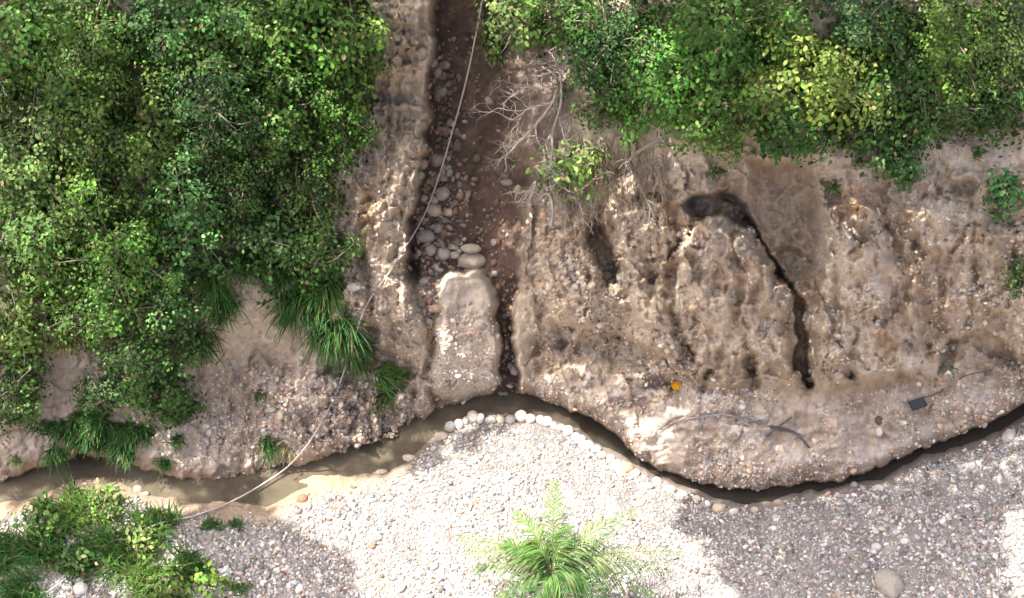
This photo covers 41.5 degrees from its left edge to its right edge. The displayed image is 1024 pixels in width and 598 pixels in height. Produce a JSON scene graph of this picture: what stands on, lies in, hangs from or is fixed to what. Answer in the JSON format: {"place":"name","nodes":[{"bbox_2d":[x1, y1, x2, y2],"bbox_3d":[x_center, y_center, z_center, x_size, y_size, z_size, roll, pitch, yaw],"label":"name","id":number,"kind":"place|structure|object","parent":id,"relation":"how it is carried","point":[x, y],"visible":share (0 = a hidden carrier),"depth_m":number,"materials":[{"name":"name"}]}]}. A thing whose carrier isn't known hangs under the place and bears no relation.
{"place":"outdoors","nodes":[
{"label":"outdoors","id":0,"kind":"place"},
{"bbox_2d":[0,0,433,482],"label":"earth bank","id":1,"kind":"structure","parent":0,"point":[399,92],"depth_m":28.53,"materials":[{"name":"soil"}]},
{"bbox_2d":[0,349,54,444],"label":"shrub","id":2,"kind":"object","parent":1,"relation":"on","point":[21,395],"visible":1,"depth_m":27.88,"materials":[{"name":"green plant"}]},
{"bbox_2d":[0,270,73,387],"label":"shrub","id":3,"kind":"object","parent":1,"relation":"on","point":[18,333],"visible":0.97,"depth_m":27.40,"materials":[{"name":"green plant"}]},
{"bbox_2d":[0,71,87,254],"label":"shrub","id":4,"kind":"object","parent":1,"relation":"on","point":[20,163],"visible":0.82,"depth_m":26.21,"materials":[{"name":"green plant"}]},
{"bbox_2d":[37,440,77,479],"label":"grass clump","id":5,"kind":"object","parent":1,"relation":"on","point":[52,454],"visible":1,"depth_m":28.91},
{"bbox_2d":[0,169,127,329],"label":"shrub","id":6,"kind":"object","parent":1,"relation":"on","point":[30,241],"visible":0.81,"depth_m":26.85,"materials":[{"name":"green plant"}]},
{"bbox_2d":[0,0,127,130],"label":"shrub","id":7,"kind":"object","parent":1,"relation":"on","point":[23,34],"visible":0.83,"depth_m":25.17,"materials":[{"name":"green plant"}]},
{"bbox_2d":[42,314,96,363],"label":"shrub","id":8,"kind":"object","parent":1,"relation":"on","point":[74,339],"visible":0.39,"depth_m":28.07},
{"bbox_2d":[28,406,117,460],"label":"grass clump","id":9,"kind":"object","parent":1,"relation":"on","point":[79,431],"visible":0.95,"depth_m":28.68,"materials":[{"name":"plant"}]},
{"bbox_2d":[26,22,152,255],"bbox_3d":[-8.254,-3.149,26.655,2.967,4.267,3.265,0,50,0],"label":"shrub","id":10,"kind":"object","parent":1,"relation":"on","point":[88,140],"visible":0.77,"depth_m":26.08,"materials":[{"name":"green plant"}]},
{"bbox_2d":[39,270,143,369],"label":"shrub","id":11,"kind":"object","parent":1,"relation":"on","point":[93,322],"visible":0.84,"depth_m":26.90,"materials":[{"name":"green plant"}]},
{"bbox_2d":[19,0,164,119],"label":"shrub","id":12,"kind":"object","parent":1,"relation":"on","point":[95,34],"visible":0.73,"depth_m":25.43,"materials":[{"name":"green plant"}]},
{"bbox_2d":[66,364,130,420],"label":"shrub","id":13,"kind":"object","parent":1,"relation":"on","point":[101,392],"visible":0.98,"depth_m":28.07,"materials":[{"name":"green plant"}]},
{"bbox_2d":[28,152,180,342],"bbox_3d":[-7.954,-1.181,26.988,3.774,4.133,2.751,20,53,16],"label":"shrub","id":14,"kind":"object","parent":1,"relation":"on","point":[107,278],"visible":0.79,"depth_m":26.45,"materials":[{"name":"green plant"}]},
{"bbox_2d":[88,417,160,473],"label":"grass clump","id":15,"kind":"object","parent":1,"relation":"on","point":[122,437],"visible":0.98,"depth_m":28.85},
{"bbox_2d":[94,321,205,414],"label":"shrub","id":16,"kind":"object","parent":1,"relation":"on","point":[133,363],"visible":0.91,"depth_m":27.62,"materials":[{"name":"green plant"}]},
{"bbox_2d":[116,32,193,227],"bbox_3d":[-7.067,-3.132,26.979,1.746,4.037,3.048,0,50,0],"label":"shrub","id":17,"kind":"object","parent":1,"relation":"on","point":[152,126],"visible":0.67,"depth_m":26.25,"materials":[{"name":"green plant"}]},
{"bbox_2d":[107,360,211,437],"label":"shrub","id":18,"kind":"object","parent":1,"relation":"on","point":[170,400],"visible":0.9,"depth_m":28.29,"materials":[{"name":"green plant"}]},
{"bbox_2d":[148,457,176,479],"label":"grass clump","id":19,"kind":"object","parent":1,"relation":"on","point":[161,464],"visible":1,"depth_m":29.11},
{"bbox_2d":[108,254,221,368],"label":"shrub","id":20,"kind":"object","parent":1,"relation":"on","point":[167,316],"visible":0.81,"depth_m":27.11,"materials":[{"name":"green plant"}]},
{"bbox_2d":[92,0,249,90],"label":"shrub","id":21,"kind":"object","parent":1,"relation":"on","point":[163,35],"visible":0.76,"depth_m":25.52,"materials":[{"name":"green plant"}]},
{"bbox_2d":[162,431,188,454],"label":"grass clump","id":22,"kind":"object","parent":1,"relation":"on","point":[177,440],"visible":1,"depth_m":28.96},
{"bbox_2d":[124,113,249,298],"bbox_3d":[-6.468,-1.595,26.646,2.474,4.087,2.963,-37,59,-27],"label":"shrub","id":23,"kind":"object","parent":1,"relation":"on","point":[183,220],"visible":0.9,"depth_m":26.52,"materials":[{"name":"green plant"}]},
{"bbox_2d":[172,322,229,383],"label":"grass clump","id":24,"kind":"object","parent":1,"relation":"on","point":[207,345],"visible":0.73,"depth_m":28.15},
{"bbox_2d":[177,162,227,205],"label":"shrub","id":25,"kind":"object","parent":1,"relation":"on","point":[203,171],"visible":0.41,"depth_m":27.03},
{"bbox_2d":[171,249,244,327],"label":"grass clump","id":26,"kind":"object","parent":1,"relation":"on","point":[211,284],"visible":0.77,"depth_m":27.62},
{"bbox_2d":[152,7,288,178],"bbox_3d":[-5.784,-4.054,26.373,2.669,3.159,3.178,0,50,0],"label":"shrub","id":27,"kind":"object","parent":1,"relation":"on","point":[208,112],"visible":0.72,"depth_m":25.85,"materials":[{"name":"green plant"}]},
{"bbox_2d":[195,281,254,344],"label":"grass clump","id":28,"kind":"object","parent":1,"relation":"on","point":[224,318],"visible":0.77,"depth_m":27.87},
{"bbox_2d":[194,146,279,249],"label":"shrub","id":29,"kind":"object","parent":1,"relation":"on","point":[249,189],"visible":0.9,"depth_m":26.87,"materials":[{"name":"green plant"}]},
{"bbox_2d":[159,0,318,104],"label":"shrub","id":30,"kind":"object","parent":1,"relation":"on","point":[230,46],"visible":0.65,"depth_m":25.91,"materials":[{"name":"green plant"}]},
{"bbox_2d":[219,190,264,246],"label":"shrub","id":31,"kind":"object","parent":1,"relation":"on","point":[245,215],"visible":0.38,"depth_m":27.31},
{"bbox_2d":[225,242,280,298],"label":"grass clump","id":32,"kind":"object","parent":1,"relation":"on","point":[241,260],"visible":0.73,"depth_m":27.72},
{"bbox_2d":[193,14,335,189],"bbox_3d":[-4.944,-3.837,26.857,2.837,3.434,3.126,0,50,0],"label":"shrub","id":33,"kind":"object","parent":1,"relation":"on","point":[289,114],"visible":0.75,"depth_m":26.41,"materials":[{"name":"green plant"}]},
{"bbox_2d":[47,0,482,591],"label":"rope","id":34,"kind":"object","parent":1,"relation":"on","point":[365,306],"visible":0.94,"depth_m":28.79,"materials":[{"name":"fabric"}]},
{"bbox_2d":[255,434,286,470],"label":"grass clump","id":35,"kind":"object","parent":1,"relation":"on","point":[269,451],"visible":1,"depth_m":29.20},
{"bbox_2d":[233,193,315,294],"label":"shrub","id":36,"kind":"object","parent":1,"relation":"on","point":[270,227],"visible":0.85,"depth_m":27.19,"materials":[{"name":"green plant"}]},
{"bbox_2d":[256,256,307,315],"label":"grass clump","id":37,"kind":"object","parent":1,"relation":"on","point":[284,278],"visible":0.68,"depth_m":27.91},
{"bbox_2d":[252,275,331,350],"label":"grass clump","id":38,"kind":"object","parent":1,"relation":"on","point":[292,311],"visible":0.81,"depth_m":28.18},
{"bbox_2d":[236,0,372,109],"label":"shrub","id":39,"kind":"object","parent":1,"relation":"on","point":[309,14],"visible":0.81,"depth_m":26.11,"materials":[{"name":"green plant"}]},
{"bbox_2d":[263,133,348,239],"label":"shrub","id":40,"kind":"object","parent":1,"relation":"on","point":[309,188],"visible":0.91,"depth_m":27.16,"materials":[{"name":"green plant"}]},
{"bbox_2d":[273,223,366,304],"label":"shrub","id":41,"kind":"object","parent":1,"relation":"on","point":[316,258],"visible":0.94,"depth_m":27.34,"materials":[{"name":"green plant"}]},
{"bbox_2d":[295,268,365,324],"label":"grass clump","id":42,"kind":"object","parent":1,"relation":"on","point":[331,293],"visible":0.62,"depth_m":27.96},
{"bbox_2d":[297,301,374,377],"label":"grass clump","id":43,"kind":"object","parent":1,"relation":"on","point":[336,337],"visible":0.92,"depth_m":28.41,"materials":[{"name":"plant"}]},
{"bbox_2d":[304,58,385,188],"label":"shrub","id":44,"kind":"object","parent":1,"relation":"on","point":[336,126],"visible":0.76,"depth_m":27.21,"materials":[{"name":"green plant"}]},
{"bbox_2d":[315,0,396,118],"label":"shrub","id":45,"kind":"object","parent":1,"relation":"on","point":[362,19],"visible":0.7,"depth_m":26.55,"materials":[{"name":"green plant"}]},
{"bbox_2d":[335,337,382,391],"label":"grass clump","id":46,"kind":"object","parent":1,"relation":"on","point":[362,365],"visible":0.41,"depth_m":29.07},
{"bbox_2d":[355,328,389,374],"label":"grass clump","id":47,"kind":"object","parent":1,"relation":"on","point":[374,349],"visible":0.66,"depth_m":29.17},
{"bbox_2d":[368,390,396,420],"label":"grass clump","id":48,"kind":"object","parent":1,"relation":"on","point":[381,401],"visible":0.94,"depth_m":29.79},
{"bbox_2d":[360,359,417,405],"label":"grass clump","id":49,"kind":"object","parent":1,"relation":"on","point":[391,376],"visible":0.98,"depth_m":29.57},
{"bbox_2d":[0,0,1023,378],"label":"ground cover","id":50,"kind":"object","parent":1,"relation":"on","point":[644,2],"visible":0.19,"depth_m":26.91,"materials":[{"name":"green plant"}]},
{"bbox_2d":[400,0,534,409],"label":"gully bed","id":51,"kind":"object","parent":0,"point":[459,24],"visible":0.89,"depth_m":29.20,"materials":[{"name":"soil"}]},
{"bbox_2d":[415,229,434,242],"bbox_3d":[-1.895,-1.368,29.454,0.426,0.267,0.306,0,50,0],"label":"boulder","id":52,"kind":"object","parent":51,"relation":"on","point":[424,235],"visible":1,"depth_m":29.37,"materials":[{"name":"stone"}]},
{"bbox_2d":[435,186,449,200],"bbox_3d":[-1.524,-2.308,29.561,0.325,0.266,0.286,0,50,0],"label":"boulder","id":53,"kind":"object","parent":51,"relation":"on","point":[442,193],"visible":1,"depth_m":29.48,"materials":[{"name":"stone"}]},
{"bbox_2d":[408,0,521,416],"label":"gully rubble","id":54,"kind":"object","parent":51,"relation":"on","point":[445,130],"visible":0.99,"depth_m":29.45,"materials":[{"name":"stone"}]},
{"bbox_2d":[431,271,502,403],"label":"conglomerate block","id":55,"kind":"structure","parent":51,"relation":"on","point":[478,290],"depth_m":29.27,"materials":[{"name":"stone"}]},
{"bbox_2d":[457,253,485,268],"bbox_3d":[-0.890,-0.850,29.836,0.644,0.358,0.326,0,50,0],"label":"boulder","id":56,"kind":"object","parent":51,"relation":"on","point":[470,260],"visible":0.99,"depth_m":29.73,"materials":[{"name":"stone"}]},
{"bbox_2d":[460,244,480,252],"bbox_3d":[-0.899,-1.105,29.604,0.460,0.204,0.186,0,50,0],"label":"boulder","id":57,"kind":"object","parent":56,"relation":"on","point":[470,248],"visible":1,"depth_m":29.55,"materials":[{"name":"stone"}]},
{"bbox_2d":[0,421,1023,597],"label":"gravel","id":58,"kind":"structure","parent":0,"point":[950,545],"depth_m":28.10,"materials":[{"name":"gravel"}]},
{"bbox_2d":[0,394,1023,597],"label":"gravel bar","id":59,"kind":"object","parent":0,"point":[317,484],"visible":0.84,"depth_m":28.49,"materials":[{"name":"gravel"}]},
{"bbox_2d":[0,519,41,584],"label":"grass clump","id":60,"kind":"object","parent":59,"relation":"on","point":[6,556],"visible":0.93,"depth_m":27.60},
{"bbox_2d":[0,554,56,597],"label":"grass clump","id":61,"kind":"object","parent":59,"relation":"on","point":[13,585],"visible":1,"depth_m":27.02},
{"bbox_2d":[8,487,72,551],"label":"shrub","id":62,"kind":"object","parent":59,"relation":"on","point":[56,518],"visible":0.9,"depth_m":27.96,"materials":[{"name":"green plant"}]},
{"bbox_2d":[0,505,91,579],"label":"grass clump","id":63,"kind":"object","parent":59,"relation":"on","point":[49,548],"visible":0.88,"depth_m":27.65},
{"bbox_2d":[45,537,102,585],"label":"shrub","id":64,"kind":"object","parent":59,"relation":"on","point":[79,560],"visible":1,"depth_m":27.17,"materials":[{"name":"green plant"}]},
{"bbox_2d":[38,472,118,542],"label":"grass clump","id":65,"kind":"object","parent":59,"relation":"on","point":[72,505],"visible":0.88,"depth_m":28.37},
{"bbox_2d":[73,581,88,594],"bbox_3d":[-8.692,5.835,27.211,0.307,0.200,0.274,0,50,0],"label":"boulder","id":66,"kind":"object","parent":59,"relation":"on","point":[79,588],"visible":1,"depth_m":27.14,"materials":[{"name":"stone"}]},
{"bbox_2d":[73,477,132,537],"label":"shrub","id":67,"kind":"object","parent":59,"relation":"on","point":[112,499],"visible":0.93,"depth_m":28.33,"materials":[{"name":"green plant"}]},
{"bbox_2d":[71,516,156,591],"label":"grass clump","id":68,"kind":"object","parent":59,"relation":"on","point":[110,546],"visible":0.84,"depth_m":27.56,"materials":[{"name":"plant"}]},
{"bbox_2d":[117,514,171,565],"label":"shrub","id":69,"kind":"object","parent":59,"relation":"on","point":[142,539],"visible":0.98,"depth_m":27.54,"materials":[{"name":"green plant"}]},
{"bbox_2d":[104,545,197,597],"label":"grass clump","id":70,"kind":"object","parent":59,"relation":"on","point":[140,576],"visible":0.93,"depth_m":27.15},
{"bbox_2d":[118,495,185,550],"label":"grass clump","id":71,"kind":"object","parent":59,"relation":"on","point":[154,516],"visible":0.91,"depth_m":28.28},
{"bbox_2d":[135,562,193,597],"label":"shrub","id":72,"kind":"object","parent":59,"relation":"on","point":[171,586],"visible":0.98,"depth_m":26.83,"materials":[{"name":"green plant"}]},
{"bbox_2d":[161,540,218,587],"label":"grass clump","id":73,"kind":"object","parent":59,"relation":"on","point":[188,557],"visible":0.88,"depth_m":27.54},
{"bbox_2d":[184,554,236,597],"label":"weed","id":74,"kind":"object","parent":59,"relation":"on","point":[213,578],"visible":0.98,"depth_m":27.13,"materials":[{"name":"green plant"}]},
{"bbox_2d":[197,512,226,533],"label":"grass clump","id":75,"kind":"object","parent":59,"relation":"on","point":[210,522],"visible":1,"depth_m":28.38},
{"bbox_2d":[221,578,258,596],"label":"grass clump","id":76,"kind":"object","parent":59,"relation":"on","point":[240,589],"visible":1,"depth_m":27.19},
{"bbox_2d":[454,480,682,597],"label":"palm","id":77,"kind":"object","parent":59,"relation":"on","point":[532,554],"visible":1,"depth_m":25.62,"materials":[{"name":"green plant"}]},
{"bbox_2d":[875,568,903,597],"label":"boulder","id":78,"kind":"object","parent":59,"relation":"on","point":[889,582],"visible":1,"depth_m":27.12,"materials":[{"name":"stone"}]},
{"bbox_2d":[0,393,1023,506],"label":"stream water","id":79,"kind":"structure","parent":0,"point":[416,434],"depth_m":29.66,"materials":[{"name":"liquid"}]},
{"bbox_2d":[514,0,1023,489],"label":"earth cliff","id":80,"kind":"structure","parent":0,"point":[784,198],"depth_m":27.57,"materials":[{"name":"soil"}]},
{"bbox_2d":[467,0,555,77],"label":"shrub","id":81,"kind":"object","parent":80,"relation":"on","point":[521,33],"visible":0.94,"depth_m":27.02,"materials":[{"name":"green plant"}]},
{"bbox_2d":[48,117,1023,490],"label":"embedded pebbles","id":82,"kind":"object","parent":80,"relation":"on","point":[608,325],"visible":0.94,"depth_m":28.83,"materials":[{"name":"stone"}]},
{"bbox_2d":[469,25,615,232],"bbox_3d":[0.891,-3.241,27.164,3.453,4.055,2.752,31,57,23],"label":"dead bush","id":83,"kind":"object","parent":80,"relation":"on","point":[551,152],"visible":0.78,"depth_m":27.08,"materials":[{"name":"wood"}]},
{"bbox_2d":[511,0,606,60],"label":"shrub","id":84,"kind":"object","parent":80,"relation":"on","point":[567,13],"visible":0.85,"depth_m":26.13,"materials":[{"name":"green plant"}]},
{"bbox_2d":[511,138,614,207],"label":"leafy plant","id":85,"kind":"object","parent":80,"relation":"on","point":[573,168],"visible":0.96,"depth_m":26.87,"materials":[{"name":"green plant"}]},
{"bbox_2d":[548,66,639,145],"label":"shrub","id":86,"kind":"object","parent":80,"relation":"on","point":[597,104],"visible":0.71,"depth_m":26.30,"materials":[{"name":"green plant"}]},
{"bbox_2d":[541,130,683,235],"bbox_3d":[2.017,-2.265,26.928,3.176,2.689,1.224,17,52,14],"label":"root tangle","id":87,"kind":"object","parent":80,"relation":"hanging from","point":[637,190],"visible":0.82,"depth_m":26.90,"materials":[{"name":"brown plant"}]},
{"bbox_2d":[552,0,681,129],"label":"shrub","id":88,"kind":"object","parent":80,"relation":"on","point":[608,48],"visible":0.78,"depth_m":25.77,"materials":[{"name":"green plant"}]},
{"bbox_2d":[611,133,655,225],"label":"fallen branch","id":89,"kind":"object","parent":80,"relation":"on","point":[637,179],"visible":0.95,"depth_m":26.31,"materials":[{"name":"wood"}]},
{"bbox_2d":[619,123,700,177],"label":"fallen branch","id":90,"kind":"object","parent":80,"relation":"attached to","point":[646,146],"visible":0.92,"depth_m":25.91,"materials":[{"name":"wood"}]},
{"bbox_2d":[613,0,731,151],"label":"shrub","id":91,"kind":"object","parent":80,"relation":"on","point":[669,95],"visible":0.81,"depth_m":24.85,"materials":[{"name":"green plant"}]},
{"bbox_2d":[659,48,771,173],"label":"shrub","id":92,"kind":"object","parent":80,"relation":"on","point":[719,136],"visible":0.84,"depth_m":24.43,"materials":[{"name":"green plant"}]},
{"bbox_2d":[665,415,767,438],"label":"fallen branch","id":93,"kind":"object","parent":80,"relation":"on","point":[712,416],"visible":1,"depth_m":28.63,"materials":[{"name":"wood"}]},
{"bbox_2d":[705,159,728,183],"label":"weed","id":94,"kind":"object","parent":80,"relation":"on","point":[717,171],"visible":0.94,"depth_m":26.19,"materials":[{"name":"green plant"}]},
{"bbox_2d":[658,403,776,429],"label":"fallen branch","id":95,"kind":"object","parent":80,"relation":"on","point":[680,416],"visible":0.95,"depth_m":28.58,"materials":[{"name":"wood"}]},
{"bbox_2d":[668,0,803,100],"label":"shrub","id":96,"kind":"object","parent":80,"relation":"on","point":[740,50],"visible":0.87,"depth_m":23.97,"materials":[{"name":"green plant"}]},
{"bbox_2d":[712,0,825,78],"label":"shrub","id":97,"kind":"object","parent":80,"relation":"on","point":[784,15],"visible":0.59,"depth_m":24.34,"materials":[{"name":"green plant"}]},
{"bbox_2d":[749,89,840,167],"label":"shrub","id":98,"kind":"object","parent":80,"relation":"on","point":[793,136],"visible":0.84,"depth_m":24.15,"materials":[{"name":"green plant"}]},
{"bbox_2d":[709,16,900,151],"bbox_3d":[5.539,-3.819,24.588,3.874,2.963,3.340,0,50,0],"label":"shrub","id":99,"kind":"object","parent":80,"relation":"on","point":[824,76],"visible":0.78,"depth_m":24.00,"materials":[{"name":"green plant"}]},
{"bbox_2d":[823,178,845,200],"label":"weed","id":100,"kind":"object","parent":80,"relation":"on","point":[833,187],"visible":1,"depth_m":25.92,"materials":[{"name":"green plant"}]},
{"bbox_2d":[824,93,908,176],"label":"shrub","id":101,"kind":"object","parent":80,"relation":"on","point":[862,140],"visible":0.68,"depth_m":25.06,"materials":[{"name":"green plant"}]},
{"bbox_2d":[820,0,930,58],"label":"shrub","id":102,"kind":"object","parent":80,"relation":"on","point":[856,17],"visible":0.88,"depth_m":24.32,"materials":[{"name":"green plant"}]},
{"bbox_2d":[865,112,939,192],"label":"shrub","id":103,"kind":"object","parent":80,"relation":"on","point":[899,155],"visible":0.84,"depth_m":25.32,"materials":[{"name":"green plant"}]},
{"bbox_2d":[853,0,955,149],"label":"shrub","id":104,"kind":"object","parent":80,"relation":"on","point":[902,70],"visible":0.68,"depth_m":24.62,"materials":[{"name":"green plant"}]},
{"bbox_2d":[907,397,927,410],"bbox_3d":[8.601,2.222,28.620,0.422,0.230,0.028,-19,13,-4],"label":"board","id":105,"kind":"object","parent":80,"relation":"on","point":[917,403],"visible":1,"depth_m":28.61,"materials":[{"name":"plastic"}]},
{"bbox_2d":[897,67,995,146],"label":"shrub","id":106,"kind":"object","parent":80,"relation":"on","point":[945,114],"visible":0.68,"depth_m":24.81,"materials":[{"name":"green plant"}]},
{"bbox_2d":[897,0,1018,134],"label":"shrub","id":107,"kind":"object","parent":80,"relation":"on","point":[948,48],"visible":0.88,"depth_m":24.22,"materials":[{"name":"green plant"}]},
{"bbox_2d":[958,0,1023,113],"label":"shrub","id":108,"kind":"object","parent":80,"relation":"on","point":[996,26],"visible":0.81,"depth_m":24.96,"materials":[{"name":"green plant"}]},
{"bbox_2d":[963,56,1023,157],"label":"shrub","id":109,"kind":"object","parent":80,"relation":"on","point":[996,102],"visible":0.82,"depth_m":25.36,"materials":[{"name":"green plant"}]},
{"bbox_2d":[980,162,1023,224],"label":"shrub","id":110,"kind":"object","parent":80,"relation":"on","point":[1002,190],"visible":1,"depth_m":25.67,"materials":[{"name":"green plant"}]},
{"bbox_2d":[997,248,1023,299],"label":"shrub","id":111,"kind":"object","parent":80,"relation":"on","point":[1017,273],"visible":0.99,"depth_m":26.47,"materials":[{"name":"green plant"}]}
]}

